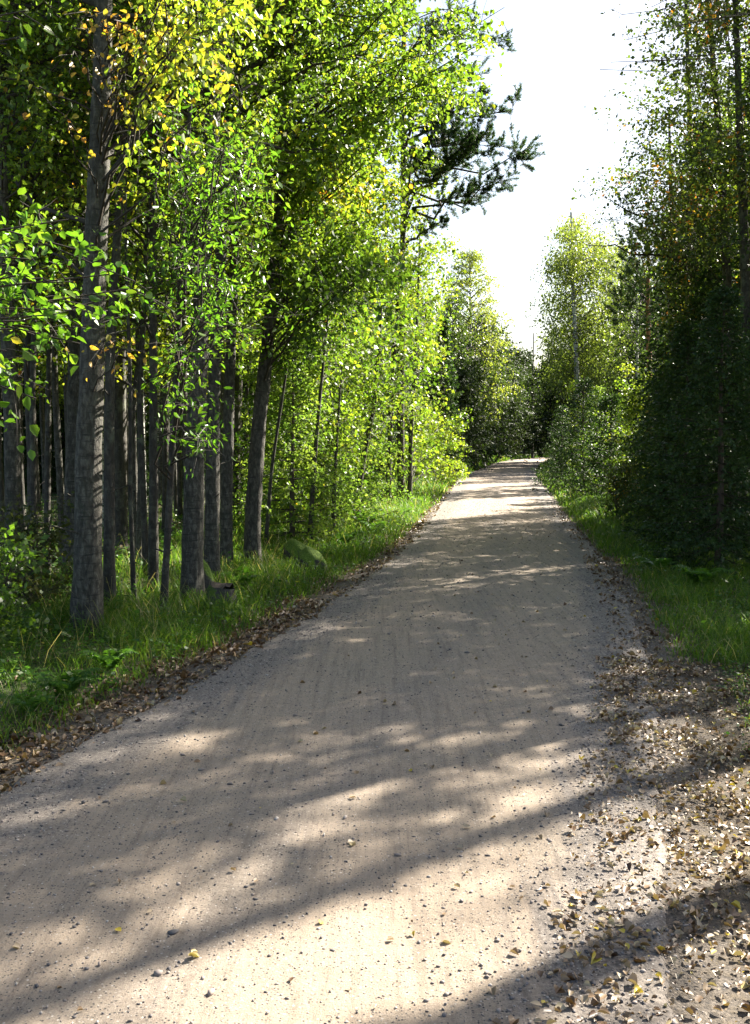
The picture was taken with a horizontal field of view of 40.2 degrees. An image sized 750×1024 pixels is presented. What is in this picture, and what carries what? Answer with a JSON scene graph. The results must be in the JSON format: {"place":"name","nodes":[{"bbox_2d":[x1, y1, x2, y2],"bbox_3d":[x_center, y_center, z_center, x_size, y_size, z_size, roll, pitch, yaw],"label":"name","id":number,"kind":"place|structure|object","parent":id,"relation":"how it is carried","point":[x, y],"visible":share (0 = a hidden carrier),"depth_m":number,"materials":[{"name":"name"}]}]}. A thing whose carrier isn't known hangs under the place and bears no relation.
{"place":"outdoors","nodes":[
{"label":"outdoors","id":0,"kind":"place"},
{"bbox_2d":[0,457,748,1023],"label":"road","id":1,"kind":"structure","parent":0,"point":[42,913],"depth_m":4.30,"materials":[{"name":"beige gravel"}]},
{"bbox_2d":[0,452,749,1023],"bbox_3d":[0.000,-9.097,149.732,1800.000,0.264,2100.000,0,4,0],"label":"ground","id":2,"kind":"structure","parent":0,"point":[712,998],"depth_m":5.28,"materials":[{"name":"brown soil"}]},
{"bbox_2d":[0,690,55,715],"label":"fern","id":3,"kind":"object","parent":2,"relation":"on","point":[37,697],"visible":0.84,"depth_m":6.12,"materials":[{"name":"green plant"}]},
{"bbox_2d":[0,520,65,652],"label":"leafy shrub","id":4,"kind":"object","parent":2,"relation":"on","point":[6,599],"visible":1,"depth_m":7.48,"materials":[{"name":"green plant"}]},
{"bbox_2d":[3,356,64,494],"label":"spruce tree","id":5,"kind":"object","parent":2,"relation":"on","point":[53,484],"visible":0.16,"depth_m":28.80,"materials":[{"name":"brown plant"}]},
{"bbox_2d":[19,350,59,503],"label":"aspen tree","id":6,"kind":"object","parent":2,"relation":"on","point":[42,418],"visible":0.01,"depth_m":23.93,"materials":[{"name":"plant"}]},
{"bbox_2d":[0,3,94,313],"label":"alder tree","id":7,"kind":"object","parent":2,"relation":"on","point":[60,182],"visible":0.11,"depth_m":10.81,"materials":[{"name":"green plant"}]},
{"bbox_2d":[0,491,111,613],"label":"leafy shrub","id":8,"kind":"object","parent":2,"relation":"on","point":[47,588],"visible":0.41,"depth_m":9.34,"materials":[{"name":"green plant"}]},
{"bbox_2d":[0,0,112,545],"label":"alder tree","id":9,"kind":"object","parent":2,"relation":"on","point":[2,497],"visible":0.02,"depth_m":13.93,"materials":[{"name":"green plant"}]},
{"bbox_2d":[33,667,104,699],"bbox_3d":[-1.953,1.104,6.523,0.445,0.208,0.360,-2,5,-27],"label":"fern","id":10,"kind":"object","parent":2,"relation":"on","point":[75,683],"visible":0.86,"depth_m":6.51,"materials":[{"name":"green plant"}]},
{"bbox_2d":[2,10,141,544],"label":"alder tree","id":11,"kind":"object","parent":2,"relation":"on","point":[21,455],"visible":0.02,"depth_m":13.07,"materials":[{"name":"green plant"}]},
{"bbox_2d":[0,0,152,460],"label":"goat willow","id":12,"kind":"object","parent":2,"relation":"on","point":[8,289],"visible":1,"depth_m":4.34,"materials":[{"name":"green plant"}]},
{"bbox_2d":[1,0,164,573],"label":"alder tree","id":13,"kind":"object","parent":2,"relation":"on","point":[47,475],"visible":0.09,"depth_m":11.92,"materials":[{"name":"green plant"}]},
{"bbox_2d":[0,0,171,544],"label":"alder tree","id":14,"kind":"object","parent":2,"relation":"on","point":[33,476],"visible":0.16,"depth_m":10.90,"materials":[{"name":"green plant"}]},
{"bbox_2d":[3,3,193,514],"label":"alder tree","id":15,"kind":"object","parent":2,"relation":"on","point":[64,381],"visible":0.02,"depth_m":13.61,"materials":[{"name":"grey plant"}]},
{"bbox_2d":[76,648,138,675],"bbox_3d":[-1.886,1.058,7.223,0.445,0.208,0.360,-4,6,-44],"label":"fern","id":16,"kind":"object","parent":2,"relation":"on","point":[114,658],"visible":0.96,"depth_m":7.20,"materials":[{"name":"green plant"}]},
{"bbox_2d":[10,0,211,565],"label":"birch tree","id":17,"kind":"object","parent":2,"relation":"on","point":[58,448],"visible":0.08,"depth_m":12.34,"materials":[{"name":"grey plant"}]},
{"bbox_2d":[0,0,229,576],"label":"alder tree","id":18,"kind":"object","parent":2,"relation":"on","point":[26,342],"visible":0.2,"depth_m":10.12,"materials":[{"name":"green plant"}]},
{"bbox_2d":[3,22,256,569],"bbox_3d":[-2.903,-4.051,12.484,3.494,9.785,3.046,-3,5,-40],"label":"birch tree","id":19,"kind":"object","parent":2,"relation":"on","point":[138,522],"visible":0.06,"depth_m":12.68,"materials":[{"name":"grey plant"}]},
{"bbox_2d":[2,0,262,603],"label":"alder tree","id":20,"kind":"object","parent":2,"relation":"on","point":[130,458],"visible":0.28,"depth_m":9.85,"materials":[{"name":"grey plant"}]},
{"bbox_2d":[0,0,266,608],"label":"alder tree","id":21,"kind":"object","parent":2,"relation":"on","point":[109,489],"visible":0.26,"depth_m":9.86,"materials":[{"name":"green plant"}]},
{"bbox_2d":[0,0,288,597],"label":"aspen tree","id":22,"kind":"object","parent":2,"relation":"on","point":[12,468],"visible":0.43,"depth_m":9.57,"materials":[{"name":"green plant"}]},
{"bbox_2d":[10,5,280,545],"bbox_3d":[-3.799,-6.395,13.935,5.336,14.075,5.800,0,4,-3],"label":"alder tree","id":23,"kind":"object","parent":2,"relation":"on","point":[121,513],"visible":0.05,"depth_m":14.44,"materials":[{"name":"grey plant"}]},
{"bbox_2d":[35,1,266,553],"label":"aspen tree","id":24,"kind":"object","parent":2,"relation":"on","point":[134,405],"visible":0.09,"depth_m":12.88,"materials":[{"name":"green plant"}]},
{"bbox_2d":[0,0,302,597],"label":"alder tree","id":25,"kind":"object","parent":2,"relation":"on","point":[153,554],"visible":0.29,"depth_m":10.51,"materials":[{"name":"green plant"}]},
{"bbox_2d":[0,0,303,570],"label":"aspen tree","id":26,"kind":"object","parent":2,"relation":"on","point":[72,394],"visible":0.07,"depth_m":11.66,"materials":[{"name":"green plant"}]},
{"bbox_2d":[0,0,304,633],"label":"aspen tree","id":27,"kind":"object","parent":2,"relation":"on","point":[87,581],"visible":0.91,"depth_m":8.25,"materials":[{"name":"green plant"}]},
{"bbox_2d":[11,2,303,574],"bbox_3d":[-2.521,-3.509,11.760,3.570,8.777,3.208,2,5,30],"label":"alder tree","id":28,"kind":"object","parent":2,"relation":"on","point":[143,495],"visible":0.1,"depth_m":11.85,"materials":[{"name":"green plant"}]},
{"bbox_2d":[58,13,266,532],"bbox_3d":[-3.441,-4.616,16.305,3.759,10.285,4.184,0,4,-3],"label":"alder tree","id":29,"kind":"object","parent":2,"relation":"on","point":[164,477],"visible":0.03,"depth_m":16.30,"materials":[{"name":"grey plant"}]},
{"bbox_2d":[57,53,274,526],"bbox_3d":[-3.534,-5.071,16.900,4.513,10.951,4.152,3,5,36],"label":"alder tree","id":30,"kind":"object","parent":2,"relation":"on","point":[187,341],"depth_m":17.32,"materials":[{"name":"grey plant"}]},
{"bbox_2d":[46,20,309,465],"bbox_3d":[-2.407,-4.439,13.410,3.820,10.452,4.252,-1,4,-16],"label":"alder tree","id":31,"kind":"object","parent":2,"relation":"on","point":[184,420],"visible":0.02,"depth_m":13.65,"materials":[{"name":"green plant"}]},
{"bbox_2d":[0,0,382,606],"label":"aspen tree","id":32,"kind":"object","parent":2,"relation":"on","point":[192,552],"visible":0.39,"depth_m":10.27,"materials":[{"name":"green plant"}]},
{"bbox_2d":[130,64,252,504],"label":"aspen tree","id":33,"kind":"object","parent":2,"relation":"on","point":[159,465],"visible":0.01,"depth_m":24.33,"materials":[{"name":"grey plant"}]},
{"bbox_2d":[127,141,269,521],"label":"alder tree","id":34,"kind":"object","parent":2,"relation":"on","point":[179,491],"depth_m":18.82,"materials":[{"name":"grey plant"}]},
{"bbox_2d":[121,55,279,389],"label":"alder tree","id":35,"kind":"object","parent":2,"relation":"on","point":[242,362],"visible":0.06,"depth_m":14.99,"materials":[{"name":"green plant"}]},
{"bbox_2d":[0,0,402,582],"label":"birch tree","id":36,"kind":"object","parent":2,"relation":"on","point":[212,519],"visible":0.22,"depth_m":11.51,"materials":[{"name":"green plant"}]},
{"bbox_2d":[8,0,412,571],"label":"aspen tree","id":37,"kind":"object","parent":2,"relation":"on","point":[226,520],"visible":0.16,"depth_m":12.59,"materials":[{"name":"grey plant"}]},
{"bbox_2d":[108,66,314,619],"bbox_3d":[-1.285,-1.328,8.099,1.613,5.155,2.971,0,4,0],"label":"rowan tree","id":38,"kind":"object","parent":2,"relation":"on","point":[185,249],"visible":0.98,"depth_m":8.04,"materials":[{"name":"green plant"}]},
{"bbox_2d":[108,3,329,391],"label":"birch tree","id":39,"kind":"object","parent":2,"relation":"on","point":[317,382],"visible":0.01,"depth_m":16.25,"materials":[{"name":"green plant"}]},
{"bbox_2d":[197,582,242,617],"bbox_3d":[-1.518,0.867,9.918,0.720,0.371,0.822,0,4,0],"label":"tree stump","id":40,"kind":"object","parent":2,"relation":"on","point":[221,587],"visible":0.41,"depth_m":9.83,"materials":[{"name":"wood"}]},
{"bbox_2d":[204,340,266,496],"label":"spruce tree","id":41,"kind":"object","parent":2,"relation":"on","point":[244,397],"visible":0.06,"depth_m":27.70,"materials":[{"name":"green plant"}]},
{"bbox_2d":[157,6,376,519],"bbox_3d":[-2.909,-6.319,19.241,5.479,13.297,5.041,-3,5,-40],"label":"alder tree","id":42,"kind":"object","parent":2,"relation":"on","point":[237,411],"visible":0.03,"depth_m":19.46,"materials":[{"name":"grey plant"}]},
{"bbox_2d":[140,1,402,536],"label":"aspen tree","id":43,"kind":"object","parent":2,"relation":"on","point":[222,382],"visible":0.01,"depth_m":15.94,"materials":[{"name":"green plant"}]},
{"bbox_2d":[178,301,366,525],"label":"young spruce","id":44,"kind":"object","parent":2,"relation":"on","point":[248,376],"visible":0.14,"depth_m":19.14,"materials":[{"name":"green plant"}]},
{"bbox_2d":[262,463,323,531],"bbox_3d":[-1.410,-0.187,17.095,1.131,1.496,1.447,0,4,0],"label":"leafy shrub","id":45,"kind":"object","parent":2,"relation":"on","point":[304,493],"visible":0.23,"depth_m":16.91,"materials":[{"name":"green plant"}]},
{"bbox_2d":[282,538,306,567],"bbox_3d":[-1.002,0.610,13.527,0.402,0.527,0.404,-4,6,-43],"label":"boulder","id":46,"kind":"object","parent":2,"relation":"on","point":[297,547],"visible":0.44,"depth_m":13.40,"materials":[{"name":"stone"}]},
{"bbox_2d":[219,350,377,548],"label":"young spruce","id":47,"kind":"object","parent":2,"relation":"on","point":[291,500],"visible":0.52,"depth_m":15.37,"materials":[{"name":"green plant"}]},
{"bbox_2d":[213,185,389,547],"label":"alder tree","id":48,"kind":"object","parent":2,"relation":"on","point":[368,292],"visible":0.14,"depth_m":14.48,"materials":[{"name":"green plant"}]},
{"bbox_2d":[296,546,326,574],"bbox_3d":[-0.790,0.653,12.758,0.394,0.451,0.398,0,4,0],"label":"mossy stone","id":49,"kind":"object","parent":2,"relation":"on","point":[314,556],"visible":0.56,"depth_m":12.63,"materials":[{"name":"stone"}]},
{"bbox_2d":[261,324,405,533],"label":"young spruce","id":50,"kind":"object","parent":2,"relation":"on","point":[370,488],"visible":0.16,"depth_m":18.26,"materials":[{"name":"green plant"}]},
{"bbox_2d":[255,282,412,545],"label":"maple sapling","id":51,"kind":"object","parent":2,"relation":"on","point":[332,323],"visible":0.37,"depth_m":15.92,"materials":[{"name":"green plant"}]},
{"bbox_2d":[275,345,405,529],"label":"maple sapling","id":52,"kind":"object","parent":2,"relation":"on","point":[337,431],"visible":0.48,"depth_m":17.47,"materials":[{"name":"green plant"}]},
{"bbox_2d":[253,0,450,413],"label":"alder tree","id":53,"kind":"object","parent":2,"relation":"on","point":[398,161],"visible":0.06,"depth_m":26.18,"materials":[{"name":"green plant"}]},
{"bbox_2d":[300,340,415,511],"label":"young spruce","id":54,"kind":"object","parent":2,"relation":"on","point":[376,461],"visible":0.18,"depth_m":23.79,"materials":[{"name":"green plant"}]},
{"bbox_2d":[225,0,512,567],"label":"aspen tree","id":55,"kind":"object","parent":2,"relation":"on","point":[319,264],"visible":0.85,"depth_m":11.70,"materials":[{"name":"green plant"}]},
{"bbox_2d":[0,480,749,1023],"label":"fallen leaves","id":56,"kind":"object","parent":2,"relation":"on","point":[284,618],"depth_m":5.41,"materials":[{"name":"brown plant"}]},
{"bbox_2d":[0,452,749,752],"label":"grass","id":57,"kind":"structure","parent":2,"relation":"on","point":[726,630],"depth_m":10.24,"materials":[{"name":"green plant"}]},
{"bbox_2d":[0,476,749,783],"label":"undergrowth","id":58,"kind":"object","parent":2,"relation":"on","point":[29,627],"visible":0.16,"depth_m":8.41,"materials":[{"name":"green plant"}]},
{"bbox_2d":[354,330,405,480],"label":"spruce tree","id":59,"kind":"object","parent":2,"relation":"on","point":[394,434],"visible":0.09,"depth_m":35.63,"materials":[{"name":"green plant"}]},
{"bbox_2d":[306,250,459,514],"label":"maple sapling","id":60,"kind":"object","parent":2,"relation":"on","point":[374,387],"visible":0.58,"depth_m":19.64,"materials":[{"name":"green plant"}]},
{"bbox_2d":[346,117,465,501],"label":"birch tree","id":61,"kind":"object","parent":2,"relation":"on","point":[403,240],"visible":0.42,"depth_m":24.72,"materials":[{"name":"green plant"}]},
{"bbox_2d":[354,212,471,502],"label":"birch tree","id":62,"kind":"object","parent":2,"relation":"on","point":[410,457],"visible":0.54,"depth_m":25.37,"materials":[{"name":"green plant"}]},
{"bbox_2d":[316,0,546,497],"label":"pine tree","id":63,"kind":"object","parent":2,"relation":"on","point":[468,143],"visible":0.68,"depth_m":23.09,"materials":[{"name":"green plant"}]},
{"bbox_2d":[404,407,472,483],"bbox_3d":[2.088,-2.243,35.933,2.767,2.889,2.372,0,4,0],"label":"leafy shrub","id":64,"kind":"object","parent":2,"relation":"on","point":[455,443],"visible":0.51,"depth_m":35.63,"materials":[{"name":"green plant"}]},
{"bbox_2d":[417,319,472,479],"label":"spruce tree","id":65,"kind":"object","parent":2,"relation":"on","point":[452,377],"visible":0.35,"depth_m":41.55,"materials":[{"name":"green plant"}]},
{"bbox_2d":[421,289,494,464],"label":"birch tree","id":66,"kind":"object","parent":2,"relation":"on","point":[452,302],"visible":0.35,"depth_m":49.26,"materials":[{"name":"green plant"}]},
{"bbox_2d":[415,361,511,466],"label":"alder tree","id":67,"kind":"object","parent":2,"relation":"on","point":[466,380],"visible":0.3,"depth_m":43.44,"materials":[{"name":"green plant"}]},
{"bbox_2d":[428,350,517,469],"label":"alder tree","id":68,"kind":"object","parent":2,"relation":"on","point":[479,379],"visible":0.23,"depth_m":49.22,"materials":[{"name":"green plant"}]},
{"bbox_2d":[425,245,524,467],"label":"birch tree","id":69,"kind":"object","parent":2,"relation":"on","point":[469,259],"visible":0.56,"depth_m":55.10,"materials":[{"name":"green plant"}]},
{"bbox_2d":[432,330,536,461],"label":"alder tree","id":70,"kind":"object","parent":2,"relation":"on","point":[514,414],"visible":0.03,"depth_m":63.27,"materials":[{"name":"green plant"}]},
{"bbox_2d":[458,332,525,463],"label":"alder tree","id":71,"kind":"object","parent":2,"relation":"on","point":[501,426],"visible":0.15,"depth_m":57.37,"materials":[{"name":"green plant"}]},
{"bbox_2d":[464,310,522,464],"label":"birch tree","id":72,"kind":"object","parent":2,"relation":"on","point":[495,367],"visible":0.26,"depth_m":59.38,"materials":[{"name":"green plant"}]},
{"bbox_2d":[479,344,529,463],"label":"alder tree","id":73,"kind":"object","parent":2,"relation":"on","point":[513,417],"visible":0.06,"depth_m":65.29,"materials":[{"name":"green plant"}]},
{"bbox_2d":[495,364,539,457],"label":"alder tree","id":74,"kind":"object","parent":2,"relation":"on","point":[516,382],"visible":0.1,"depth_m":77.10,"materials":[{"name":"green plant"}]},
{"bbox_2d":[506,346,537,450],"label":"alder tree","id":75,"kind":"object","parent":2,"relation":"on","point":[525,358],"visible":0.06,"depth_m":90.42,"materials":[{"name":"green plant"}]},
{"bbox_2d":[514,333,545,457],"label":"tree","id":76,"kind":"object","parent":2,"relation":"on","point":[533,391],"visible":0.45,"depth_m":87.23,"materials":[{"name":"green plant"}]},
{"bbox_2d":[515,347,573,461],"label":"alder tree","id":77,"kind":"object","parent":2,"relation":"on","point":[545,414],"visible":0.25,"depth_m":61.66,"materials":[{"name":"green plant"}]},
{"bbox_2d":[530,404,577,485],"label":"young spruce","id":78,"kind":"object","parent":2,"relation":"on","point":[558,423],"visible":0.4,"depth_m":35.87,"materials":[{"name":"green plant"}]},
{"bbox_2d":[523,352,607,464],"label":"alder tree","id":79,"kind":"object","parent":2,"relation":"on","point":[545,427],"visible":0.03,"depth_m":57.45,"materials":[{"name":"green plant"}]},
{"bbox_2d":[530,376,622,493],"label":"young spruce","id":80,"kind":"object","parent":2,"relation":"on","point":[582,384],"visible":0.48,"depth_m":30.77,"materials":[{"name":"green plant"}]},
{"bbox_2d":[524,208,641,444],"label":"birch tree","id":81,"kind":"object","parent":2,"relation":"on","point":[568,265],"visible":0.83,"depth_m":48.82,"materials":[{"name":"green plant"}]},
{"bbox_2d":[555,385,628,486],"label":"young spruce","id":82,"kind":"object","parent":2,"relation":"on","point":[602,391],"visible":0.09,"depth_m":33.26,"materials":[{"name":"green plant"}]},
{"bbox_2d":[561,392,639,499],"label":"young spruce","id":83,"kind":"object","parent":2,"relation":"on","point":[605,401],"visible":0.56,"depth_m":26.88,"materials":[{"name":"green plant"}]},
{"bbox_2d":[588,446,649,521],"bbox_3d":[4.777,-0.517,20.106,1.332,1.684,1.273,-1,4,-12],"label":"leafy shrub","id":84,"kind":"object","parent":2,"relation":"on","point":[621,484],"visible":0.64,"depth_m":19.94,"materials":[{"name":"green plant"}]},
{"bbox_2d":[591,257,667,454],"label":"birch tree","id":85,"kind":"object","parent":2,"relation":"on","point":[636,336],"visible":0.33,"depth_m":43.58,"materials":[{"name":"green plant"}]},
{"bbox_2d":[602,362,656,490],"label":"birch sapling","id":86,"kind":"object","parent":2,"relation":"on","point":[630,412],"visible":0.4,"depth_m":25.30,"materials":[{"name":"green plant"}]},
{"bbox_2d":[601,209,669,421],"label":"pine tree","id":87,"kind":"object","parent":2,"relation":"on","point":[631,287],"visible":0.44,"depth_m":33.52,"materials":[{"name":"green plant"}]},
{"bbox_2d":[617,369,667,511],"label":"spruce tree","id":88,"kind":"object","parent":2,"relation":"on","point":[656,375],"visible":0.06,"depth_m":20.90,"materials":[{"name":"green plant"}]},
{"bbox_2d":[546,2,739,361],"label":"aspen tree","id":89,"kind":"object","parent":2,"relation":"on","point":[650,252],"visible":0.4,"depth_m":17.99,"materials":[{"name":"green plant"}]},
{"bbox_2d":[620,206,685,500],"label":"spruce tree","id":90,"kind":"object","parent":2,"relation":"on","point":[650,371],"visible":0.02,"depth_m":24.95,"materials":[{"name":"green plant"}]},
{"bbox_2d":[627,425,701,533],"bbox_3d":[4.769,-0.462,16.959,1.232,2.086,1.566,2,4,22],"label":"leafy shrub","id":91,"kind":"object","parent":2,"relation":"on","point":[633,469],"visible":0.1,"depth_m":16.91,"materials":[{"name":"green plant"}]},
{"bbox_2d":[584,0,749,510],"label":"birch tree","id":92,"kind":"object","parent":2,"relation":"on","point":[707,177],"visible":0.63,"depth_m":15.53,"materials":[{"name":"green plant"}]},
{"bbox_2d":[602,116,739,515],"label":"spruce tree","id":93,"kind":"object","parent":2,"relation":"on","point":[658,356],"visible":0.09,"depth_m":19.35,"materials":[{"name":"green plant"}]},
{"bbox_2d":[599,0,749,102],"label":"birch tree","id":94,"kind":"object","parent":2,"relation":"on","point":[707,28],"visible":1,"depth_m":9.19,"materials":[{"name":"green plant"}]},
{"bbox_2d":[614,319,743,550],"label":"spruce tree","id":95,"kind":"object","parent":2,"relation":"on","point":[679,359],"visible":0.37,"depth_m":15.47,"materials":[{"name":"green plant"}]},
{"bbox_2d":[635,264,740,523],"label":"spruce tree","id":96,"kind":"object","parent":2,"relation":"on","point":[701,294],"visible":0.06,"depth_m":17.77,"materials":[{"name":"green plant"}]},
{"bbox_2d":[633,284,749,581],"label":"spruce tree","id":97,"kind":"object","parent":2,"relation":"on","point":[714,539],"visible":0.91,"depth_m":12.44,"materials":[{"name":"green plant"}]},
{"bbox_2d":[633,76,749,528],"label":"spruce tree","id":98,"kind":"object","parent":2,"relation":"on","point":[733,268],"visible":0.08,"depth_m":17.03,"materials":[{"name":"green plant"}]},
{"bbox_2d":[647,55,747,316],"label":"aspen tree","id":99,"kind":"object","parent":2,"relation":"on","point":[725,95],"visible":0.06,"depth_m":22.40,"materials":[{"name":"green plant"}]},
{"bbox_2d":[650,0,749,523],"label":"aspen tree","id":100,"kind":"object","parent":2,"relation":"on","point":[740,155],"visible":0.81,"depth_m":14.28,"materials":[{"name":"green plant"}]},
{"bbox_2d":[672,565,731,587],"bbox_3d":[3.560,0.726,11.204,0.668,0.312,0.540,-1,4,-14],"label":"fern","id":101,"kind":"object","parent":2,"relation":"on","point":[704,576],"visible":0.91,"depth_m":11.16,"materials":[{"name":"green plant"}]},
{"bbox_2d":[666,313,749,550],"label":"spruce tree","id":102,"kind":"object","parent":2,"relation":"on","point":[729,453],"visible":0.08,"depth_m":14.61,"materials":[{"name":"green plant"}]},
{"bbox_2d":[666,44,749,380],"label":"alder tree","id":103,"kind":"object","parent":2,"relation":"on","point":[732,198],"visible":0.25,"depth_m":15.38,"materials":[{"name":"green plant"}]},
{"bbox_2d":[720,124,749,270],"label":"aspen tree","id":104,"kind":"object","parent":2,"relation":"on","point":[741,166],"visible":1,"depth_m":13.04,"materials":[{"name":"green plant"}]},
{"bbox_2d":[1,0,749,418],"label":"sky","id":105,"kind":"structure","parent":0,"point":[562,46],"materials":[{"name":"white"}]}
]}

